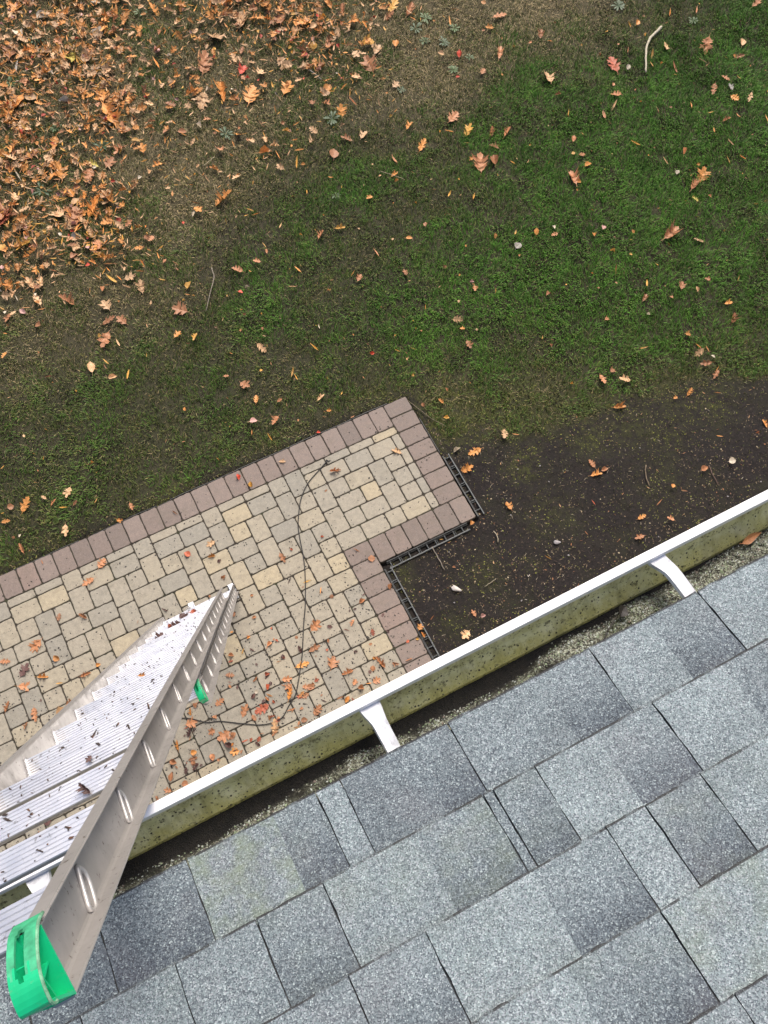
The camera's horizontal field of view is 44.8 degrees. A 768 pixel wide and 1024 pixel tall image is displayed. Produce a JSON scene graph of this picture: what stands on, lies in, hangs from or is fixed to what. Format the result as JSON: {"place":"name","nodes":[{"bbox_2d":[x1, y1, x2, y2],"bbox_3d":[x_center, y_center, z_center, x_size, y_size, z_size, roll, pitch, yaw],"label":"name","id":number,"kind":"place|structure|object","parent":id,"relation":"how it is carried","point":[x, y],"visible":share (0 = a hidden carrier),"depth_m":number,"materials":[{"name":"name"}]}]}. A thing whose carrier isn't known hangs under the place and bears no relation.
{"place":"outdoors","nodes":[
{"label":"outdoors","id":0,"kind":"place"},
{"bbox_2d":[0,397,475,852],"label":"patio","id":1,"kind":"structure","parent":0,"point":[221,500],"depth_m":7.53,"materials":[{"name":"stone"}]},
{"bbox_2d":[18,681,29,690],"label":"oak leaf","id":2,"kind":"object","parent":1,"relation":"on","point":[21,686],"visible":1,"depth_m":7.17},
{"bbox_2d":[19,663,29,676],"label":"oak leaf","id":3,"kind":"object","parent":1,"relation":"on","point":[22,672],"visible":1,"depth_m":7.22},
{"bbox_2d":[30,708,37,721],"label":"oak leaf","id":4,"kind":"object","parent":1,"relation":"on","point":[34,712],"visible":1,"depth_m":7.10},
{"bbox_2d":[28,639,40,652],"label":"oak leaf","id":5,"kind":"object","parent":1,"relation":"on","point":[36,645],"visible":1,"depth_m":7.29,"materials":[{"name":"plant"}]},
{"bbox_2d":[82,577,93,585],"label":"oak leaf","id":6,"kind":"object","parent":1,"relation":"on","point":[89,580],"visible":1,"depth_m":7.50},
{"bbox_2d":[97,558,105,568],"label":"oak leaf","id":7,"kind":"object","parent":1,"relation":"on","point":[101,563],"visible":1,"depth_m":7.56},
{"bbox_2d":[0,583,239,1019],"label":"ladder","id":8,"kind":"object","parent":1,"relation":"on","point":[48,942],"visible":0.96,"depth_m":1.57,"materials":[{"name":"metal"}]},
{"bbox_2d":[76,783,91,794],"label":"oak leaf","id":9,"kind":"object","parent":8,"relation":"on","point":[84,789],"visible":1,"depth_m":1.57,"materials":[{"name":"plant"}]},
{"bbox_2d":[0,592,226,928],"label":"ladder debris","id":10,"kind":"object","parent":8,"relation":"on","point":[62,747],"visible":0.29,"depth_m":1.89,"materials":[{"name":"plant"}]},
{"bbox_2d":[186,716,196,727],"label":"oak leaf","id":11,"kind":"object","parent":1,"relation":"on","point":[189,723],"visible":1,"depth_m":7.11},
{"bbox_2d":[217,730,229,743],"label":"oak leaf","id":12,"kind":"object","parent":1,"relation":"on","point":[222,736],"visible":1,"depth_m":7.08,"materials":[{"name":"plant"}]},
{"bbox_2d":[0,413,471,842],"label":"patio crumbs","id":13,"kind":"object","parent":1,"relation":"on","point":[252,630],"visible":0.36,"depth_m":7.39,"materials":[{"name":"soil"}]},
{"bbox_2d":[240,704,248,719],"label":"oak leaf","id":14,"kind":"object","parent":1,"relation":"on","point":[244,712],"visible":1,"depth_m":7.16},
{"bbox_2d":[182,459,330,724],"bbox_3d":[-0.846,0.859,7.432,0.956,0.013,2.783,31,71,10],"label":"cord","id":15,"kind":"object","parent":1,"relation":"on","point":[303,622],"visible":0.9,"depth_m":7.39,"materials":[{"name":"rubber"}]},
{"bbox_2d":[255,703,271,713],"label":"oak leaf","id":16,"kind":"object","parent":1,"relation":"on","point":[263,707],"visible":1,"depth_m":7.17,"materials":[{"name":"plant"}]},
{"bbox_2d":[271,718,279,733],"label":"oak leaf","id":17,"kind":"object","parent":1,"relation":"on","point":[274,724],"visible":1,"depth_m":7.12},
{"bbox_2d":[307,643,319,652],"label":"oak leaf","id":18,"kind":"object","parent":1,"relation":"on","point":[314,648],"visible":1,"depth_m":7.36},
{"bbox_2d":[310,619,321,631],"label":"oak leaf","id":19,"kind":"object","parent":1,"relation":"on","point":[314,625],"visible":1,"depth_m":7.42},
{"bbox_2d":[313,704,321,715],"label":"oak leaf","id":20,"kind":"object","parent":1,"relation":"on","point":[316,711],"visible":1,"depth_m":7.18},
{"bbox_2d":[327,656,339,668],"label":"oak leaf","id":21,"kind":"object","parent":1,"relation":"on","point":[332,661],"visible":1,"depth_m":7.32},
{"bbox_2d":[0,0,767,659],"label":"ground","id":22,"kind":"structure","parent":0,"point":[472,548],"depth_m":8.53,"materials":[{"name":"plant"}]},
{"bbox_2d":[0,202,12,219],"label":"oak leaf","id":23,"kind":"object","parent":22,"relation":"on","point":[1,206],"visible":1,"depth_m":8.78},
{"bbox_2d":[1,44,18,60],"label":"oak leaf","id":24,"kind":"object","parent":22,"relation":"on","point":[12,52],"visible":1,"depth_m":9.53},
{"bbox_2d":[7,0,20,11],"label":"oak leaf","id":25,"kind":"object","parent":22,"relation":"on","point":[12,5],"visible":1,"depth_m":9.76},
{"bbox_2d":[3,91,26,107],"bbox_3d":[-3.660,-4.093,9.243,0.210,0.094,0.305,34,84,21],"label":"oak leaf","id":26,"kind":"object","parent":22,"relation":"on","point":[20,97],"visible":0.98,"depth_m":9.29,"materials":[{"name":"plant"}]},
{"bbox_2d":[32,182,52,196],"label":"weed","id":27,"kind":"object","parent":22,"relation":"on","point":[39,192],"visible":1,"depth_m":8.92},
{"bbox_2d":[50,136,58,148],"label":"oak leaf","id":28,"kind":"object","parent":22,"relation":"on","point":[54,140],"visible":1,"depth_m":9.12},
{"bbox_2d":[47,205,65,216],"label":"oak leaf","id":29,"kind":"object","parent":22,"relation":"on","point":[61,213],"visible":1,"depth_m":8.81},
{"bbox_2d":[54,160,68,182],"bbox_3d":[-3.104,-3.299,8.960,0.169,0.092,0.277,4,61,-42],"label":"oak leaf","id":30,"kind":"object","parent":22,"relation":"on","point":[59,167],"visible":1,"depth_m":9.00,"materials":[{"name":"plant"}]},
{"bbox_2d":[58,292,74,304],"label":"oak leaf","id":31,"kind":"object","parent":22,"relation":"on","point":[68,299],"visible":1,"depth_m":8.46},
{"bbox_2d":[64,45,75,61],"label":"oak leaf","id":32,"kind":"object","parent":22,"relation":"on","point":[71,55],"visible":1,"depth_m":9.51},
{"bbox_2d":[75,18,85,30],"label":"oak leaf","id":33,"kind":"object","parent":22,"relation":"on","point":[79,24],"visible":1,"depth_m":9.69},
{"bbox_2d":[79,49,91,61],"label":"leaf","id":34,"kind":"object","parent":22,"relation":"on","point":[84,59],"visible":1,"depth_m":9.53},
{"bbox_2d":[82,168,94,182],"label":"oak leaf","id":35,"kind":"object","parent":22,"relation":"on","point":[89,174],"visible":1,"depth_m":8.98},
{"bbox_2d":[85,195,98,217],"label":"oak leaf","id":36,"kind":"object","parent":22,"relation":"on","point":[92,206],"visible":1,"depth_m":8.84,"materials":[{"name":"plant"}]},
{"bbox_2d":[92,237,102,249],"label":"oak leaf","id":37,"kind":"object","parent":22,"relation":"on","point":[98,242],"visible":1,"depth_m":8.70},
{"bbox_2d":[95,89,108,102],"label":"oak leaf","id":38,"kind":"object","parent":22,"relation":"on","point":[103,93],"visible":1,"depth_m":9.35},
{"bbox_2d":[97,329,110,346],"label":"oak leaf","id":39,"kind":"object","parent":22,"relation":"on","point":[105,340],"visible":1,"depth_m":8.32,"materials":[{"name":"plant"}]},
{"bbox_2d":[98,300,110,309],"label":"oak leaf","id":40,"kind":"object","parent":22,"relation":"on","point":[105,304],"visible":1,"depth_m":8.46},
{"bbox_2d":[102,189,113,204],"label":"oak leaf","id":41,"kind":"object","parent":22,"relation":"on","point":[110,197],"visible":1,"depth_m":8.88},
{"bbox_2d":[99,97,121,128],"bbox_3d":[-2.710,-3.971,9.183,0.174,0.178,0.398,-35,93,-11],"label":"oak leaf","id":42,"kind":"object","parent":22,"relation":"on","point":[107,108],"visible":0.98,"depth_m":9.25,"materials":[{"name":"plant"}]},
{"bbox_2d":[104,155,116,166],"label":"oak leaf","id":43,"kind":"object","parent":22,"relation":"on","point":[109,161],"visible":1,"depth_m":9.05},
{"bbox_2d":[116,315,127,324],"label":"oak leaf","id":44,"kind":"object","parent":22,"relation":"on","point":[121,320],"visible":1,"depth_m":8.41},
{"bbox_2d":[134,279,144,292],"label":"oak leaf","id":45,"kind":"object","parent":22,"relation":"on","point":[140,284],"visible":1,"depth_m":8.54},
{"bbox_2d":[149,2,159,15],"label":"oak leaf","id":46,"kind":"object","parent":22,"relation":"on","point":[153,7],"visible":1,"depth_m":9.81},
{"bbox_2d":[3,403,386,574],"bbox_3d":[-1.625,-0.175,7.848,3.721,0.052,0.005,-25,71,-11],"label":"paver edging","id":47,"kind":"object","parent":22,"relation":"on","point":[222,476],"visible":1,"depth_m":7.91,"materials":[{"name":"black plastic"}]},
{"bbox_2d":[195,89,210,109],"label":"oak leaf","id":48,"kind":"object","parent":22,"relation":"on","point":[202,100],"visible":1,"depth_m":9.38,"materials":[{"name":"plant"}]},
{"bbox_2d":[197,50,214,74],"bbox_3d":[-1.833,-4.595,9.529,0.192,0.065,0.332,9,77,-25],"label":"oak leaf","id":49,"kind":"object","parent":22,"relation":"on","point":[203,63],"visible":1,"depth_m":9.55,"materials":[{"name":"plant"}]},
{"bbox_2d":[212,78,225,100],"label":"oak leaf","id":50,"kind":"object","parent":22,"relation":"on","point":[222,93],"visible":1,"depth_m":9.40,"materials":[{"name":"plant"}]},
{"bbox_2d":[215,189,231,205],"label":"oak leaf","id":51,"kind":"object","parent":22,"relation":"on","point":[221,198],"visible":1,"depth_m":8.93,"materials":[{"name":"plant"}]},
{"bbox_2d":[219,127,232,139],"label":"weed","id":52,"kind":"object","parent":22,"relation":"on","point":[226,135],"visible":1,"depth_m":9.25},
{"bbox_2d":[238,61,246,75],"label":"oak leaf","id":53,"kind":"object","parent":22,"relation":"on","point":[241,69],"visible":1,"depth_m":9.54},
{"bbox_2d":[239,380,249,387],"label":"oak leaf","id":54,"kind":"object","parent":22,"relation":"on","point":[244,384],"visible":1,"depth_m":8.20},
{"bbox_2d":[273,13,285,22],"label":"oak leaf","id":55,"kind":"object","parent":22,"relation":"on","point":[279,20],"visible":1,"depth_m":9.81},
{"bbox_2d":[275,54,290,70],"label":"oak leaf","id":56,"kind":"object","parent":22,"relation":"on","point":[280,60],"visible":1,"depth_m":9.59,"materials":[{"name":"plant"}]},
{"bbox_2d":[281,80,293,93],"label":"oak leaf","id":57,"kind":"object","parent":22,"relation":"on","point":[285,89],"visible":1,"depth_m":9.47,"materials":[{"name":"plant"}]},
{"bbox_2d":[296,15,312,24],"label":"oak leaf","id":58,"kind":"object","parent":22,"relation":"on","point":[304,19],"visible":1,"depth_m":9.82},
{"bbox_2d":[324,111,339,124],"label":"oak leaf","id":59,"kind":"object","parent":22,"relation":"on","point":[331,118],"visible":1,"depth_m":9.37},
{"bbox_2d":[336,103,346,116],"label":"oak leaf","id":60,"kind":"object","parent":22,"relation":"on","point":[341,108],"visible":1,"depth_m":9.38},
{"bbox_2d":[373,42,382,53],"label":"oak leaf","id":61,"kind":"object","parent":22,"relation":"on","point":[376,48],"visible":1,"depth_m":9.70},
{"bbox_2d":[0,490,767,1023],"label":"house","id":62,"kind":"structure","parent":22,"relation":"on","point":[580,838],"depth_m":1.34,"materials":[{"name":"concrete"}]},
{"bbox_2d":[113,530,767,897],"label":"gutter debris","id":63,"kind":"object","parent":62,"relation":"on","point":[216,828],"visible":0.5,"depth_m":1.56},
{"bbox_2d":[114,529,767,896],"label":"gutter grit","id":64,"kind":"object","parent":63,"relation":"on","point":[360,757],"visible":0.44,"depth_m":1.61,"materials":[{"name":"gravel"}]},
{"bbox_2d":[619,605,628,618],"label":"leaf","id":65,"kind":"object","parent":63,"relation":"on","point":[623,611],"visible":1,"depth_m":1.62,"materials":[{"name":"plant"}]},
{"bbox_2d":[740,532,760,543],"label":"leaf","id":66,"kind":"object","parent":63,"relation":"on","point":[750,538],"visible":1,"depth_m":1.69,"materials":[{"name":"plant"}]},
{"bbox_2d":[0,0,767,831],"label":"leaf litter","id":67,"kind":"object","parent":22,"relation":"on","point":[24,122],"visible":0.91,"depth_m":9.25,"materials":[{"name":"plant"}]},
{"bbox_2d":[1,104,14,117],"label":"oak leaf","id":68,"kind":"object","parent":67,"relation":"on","point":[6,111],"visible":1,"depth_m":9.22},
{"bbox_2d":[10,236,30,248],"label":"oak leaf","id":69,"kind":"object","parent":67,"relation":"on","point":[18,240],"visible":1,"depth_m":8.66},
{"bbox_2d":[66,206,82,228],"bbox_3d":[-2.915,-2.787,8.777,0.185,0.054,0.258,3,73,-4],"label":"oak leaf","id":70,"kind":"object","parent":67,"relation":"on","point":[74,216],"visible":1,"depth_m":8.80,"materials":[{"name":"plant"}]},
{"bbox_2d":[9,304,767,642],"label":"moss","id":71,"kind":"object","parent":22,"relation":"on","point":[531,454],"visible":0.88,"depth_m":8.15,"materials":[{"name":"plant"}]},
{"bbox_2d":[384,567,439,659],"bbox_3d":[0.351,1.048,7.430,0.068,0.057,1.405,-25,71,-11],"label":"paver edging","id":72,"kind":"object","parent":22,"relation":"on","point":[408,613],"visible":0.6,"depth_m":7.50,"materials":[{"name":"black plastic"}]},
{"bbox_2d":[410,22,421,32],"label":"weed","id":73,"kind":"object","parent":22,"relation":"on","point":[418,24],"visible":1,"depth_m":9.85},
{"bbox_2d":[418,138,426,150],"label":"oak leaf","id":74,"kind":"object","parent":22,"relation":"on","point":[421,144],"visible":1,"depth_m":9.25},
{"bbox_2d":[420,13,431,22],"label":"weed","id":75,"kind":"object","parent":22,"relation":"on","point":[425,19],"visible":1,"depth_m":9.91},
{"bbox_2d":[386,522,470,569],"bbox_3d":[0.370,0.283,7.734,0.760,0.057,0.072,-25,71,-11],"label":"paver edging","id":76,"kind":"object","parent":22,"relation":"on","point":[426,544],"visible":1,"depth_m":7.72,"materials":[{"name":"black plastic"}]},
{"bbox_2d":[419,418,439,453],"bbox_3d":[0.394,-0.658,8.109,0.005,0.049,0.370,-25,71,-11],"label":"paver edging","id":77,"kind":"object","parent":22,"relation":"on","point":[429,436],"visible":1,"depth_m":8.09,"materials":[{"name":"black plastic"}]},
{"bbox_2d":[448,110,459,121],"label":"oak leaf","id":78,"kind":"object","parent":22,"relation":"on","point":[453,116],"visible":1,"depth_m":9.39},
{"bbox_2d":[442,453,484,517],"bbox_3d":[0.672,-0.227,7.946,0.070,0.057,0.625,-25,71,-11],"label":"paver edging","id":79,"kind":"object","parent":22,"relation":"on","point":[461,488],"visible":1,"depth_m":7.93,"materials":[{"name":"black plastic"}]},
{"bbox_2d":[460,629,469,638],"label":"oak leaf","id":80,"kind":"object","parent":22,"relation":"on","point":[466,634],"visible":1,"depth_m":7.46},
{"bbox_2d":[461,462,473,472],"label":"oak leaf","id":81,"kind":"object","parent":22,"relation":"on","point":[467,467],"visible":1,"depth_m":8.00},
{"bbox_2d":[464,123,472,134],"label":"oak leaf","id":82,"kind":"object","parent":22,"relation":"on","point":[467,129],"visible":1,"depth_m":9.34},
{"bbox_2d":[468,447,480,455],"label":"oak leaf","id":83,"kind":"object","parent":22,"relation":"on","point":[477,449],"visible":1,"depth_m":8.06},
{"bbox_2d":[544,71,554,80],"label":"oak leaf","id":84,"kind":"object","parent":22,"relation":"on","point":[548,76],"visible":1,"depth_m":9.63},
{"bbox_2d":[568,166,579,183],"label":"oak leaf","id":85,"kind":"object","parent":22,"relation":"on","point":[573,175],"visible":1,"depth_m":9.15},
{"bbox_2d":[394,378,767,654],"bbox_3d":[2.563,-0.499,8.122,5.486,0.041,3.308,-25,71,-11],"label":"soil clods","id":86,"kind":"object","parent":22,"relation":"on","point":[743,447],"visible":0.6,"depth_m":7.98,"materials":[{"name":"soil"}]},
{"bbox_2d":[397,379,767,651],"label":"soil litter","id":87,"kind":"object","parent":22,"relation":"on","point":[581,512],"visible":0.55,"depth_m":7.86,"materials":[{"name":"plant"}]},
{"bbox_2d":[607,56,619,71],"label":"oak leaf","id":88,"kind":"object","parent":22,"relation":"on","point":[612,61],"visible":1,"depth_m":9.73,"materials":[{"name":"plant"}]},
{"bbox_2d":[611,0,624,10],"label":"weed","id":89,"kind":"object","parent":22,"relation":"on","point":[619,2],"visible":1,"depth_m":10.07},
{"bbox_2d":[662,219,681,239],"bbox_3d":[2.754,-2.693,8.886,0.260,0.135,0.135,-41,83,-17],"label":"oak leaf","id":90,"kind":"object","parent":22,"relation":"on","point":[669,233],"visible":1,"depth_m":8.94,"materials":[{"name":"plant"}]},
{"bbox_2d":[697,166,710,181],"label":"oak leaf","id":91,"kind":"object","parent":22,"relation":"on","point":[702,172],"visible":0.98,"depth_m":9.23,"materials":[{"name":"plant"}]},
{"bbox_2d":[699,35,712,53],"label":"oak leaf","id":92,"kind":"object","parent":22,"relation":"on","point":[707,41],"visible":1,"depth_m":9.87,"materials":[{"name":"plant"}]},
{"bbox_2d":[0,0,767,654],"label":"grass","id":93,"kind":"structure","parent":0,"point":[650,110],"depth_m":8.97,"materials":[{"name":"plant"}]},
{"bbox_2d":[0,209,9,224],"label":"oak leaf","id":94,"kind":"object","parent":93,"relation":"on","point":[3,219],"visible":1,"depth_m":8.77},
{"bbox_2d":[20,496,30,511],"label":"oak leaf","id":95,"kind":"object","parent":93,"relation":"on","point":[24,505],"visible":1,"depth_m":7.72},
{"bbox_2d":[24,91,35,99],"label":"leaf","id":96,"kind":"object","parent":93,"relation":"on","point":[30,95],"visible":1,"depth_m":9.33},
{"bbox_2d":[25,276,35,289],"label":"oak leaf","id":97,"kind":"object","parent":93,"relation":"on","point":[28,281],"visible":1,"depth_m":8.52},
{"bbox_2d":[61,524,68,536],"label":"oak leaf","id":98,"kind":"object","parent":93,"relation":"on","point":[65,531],"visible":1,"depth_m":7.65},
{"bbox_2d":[59,95,71,103],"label":"leaf","id":99,"kind":"object","parent":93,"relation":"on","point":[64,98],"visible":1,"depth_m":9.29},
{"bbox_2d":[87,361,94,374],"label":"leaf","id":100,"kind":"object","parent":93,"relation":"on","point":[90,364],"visible":1,"depth_m":8.21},
{"bbox_2d":[100,216,115,224],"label":"oak leaf","id":101,"kind":"object","parent":93,"relation":"on","point":[107,221],"visible":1,"depth_m":8.79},
{"bbox_2d":[112,143,125,153],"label":"oak leaf","id":102,"kind":"object","parent":93,"relation":"on","point":[118,149],"visible":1,"depth_m":9.09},
{"bbox_2d":[172,300,187,314],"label":"oak leaf","id":103,"kind":"object","parent":93,"relation":"on","point":[178,308],"visible":1,"depth_m":8.46,"materials":[{"name":"plant"}]},
{"bbox_2d":[234,11,247,24],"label":"oak leaf","id":104,"kind":"object","parent":93,"relation":"on","point":[237,20],"visible":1,"depth_m":9.80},
{"bbox_2d":[243,85,260,106],"bbox_3d":[-1.343,-4.212,9.404,0.198,0.040,0.293,10,69,-1],"label":"oak leaf","id":105,"kind":"object","parent":93,"relation":"on","point":[250,94],"visible":1,"depth_m":9.42,"materials":[{"name":"plant"}]},
{"bbox_2d":[258,145,271,152],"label":"leaf","id":106,"kind":"object","parent":93,"relation":"on","point":[264,149],"visible":1,"depth_m":9.15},
{"bbox_2d":[329,149,338,160],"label":"leaf","id":107,"kind":"object","parent":93,"relation":"on","point":[334,153],"visible":1,"depth_m":9.17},
{"bbox_2d":[359,55,377,72],"bbox_3d":[-0.146,-4.615,9.602,0.202,0.046,0.244,-27,88,2],"label":"oak leaf","id":108,"kind":"object","parent":93,"relation":"on","point":[367,59],"visible":1,"depth_m":9.62,"materials":[{"name":"plant"}]},
{"bbox_2d":[387,0,399,10],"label":"oak leaf","id":109,"kind":"object","parent":93,"relation":"on","point":[392,6],"visible":1,"depth_m":9.94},
{"bbox_2d":[405,2,415,17],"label":"oak leaf","id":110,"kind":"object","parent":93,"relation":"on","point":[411,5],"visible":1,"depth_m":9.92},
{"bbox_2d":[472,152,488,171],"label":"oak leaf","id":111,"kind":"object","parent":93,"relation":"on","point":[480,159],"visible":1,"depth_m":9.18,"materials":[{"name":"plant"}]},
{"bbox_2d":[490,155,497,166],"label":"leaf","id":112,"kind":"object","parent":93,"relation":"on","point":[494,158],"visible":1,"depth_m":9.20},
{"bbox_2d":[645,26,661,72],"bbox_3d":[2.802,-4.886,9.813,0.104,0.035,0.686,19,69,6],"label":"stick","id":113,"kind":"object","parent":93,"relation":"on","point":[654,34],"visible":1,"depth_m":9.82,"materials":[{"name":"wood"}]},
{"bbox_2d":[689,178,700,191],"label":"oak leaf","id":114,"kind":"object","parent":93,"relation":"on","point":[695,183],"visible":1,"depth_m":9.16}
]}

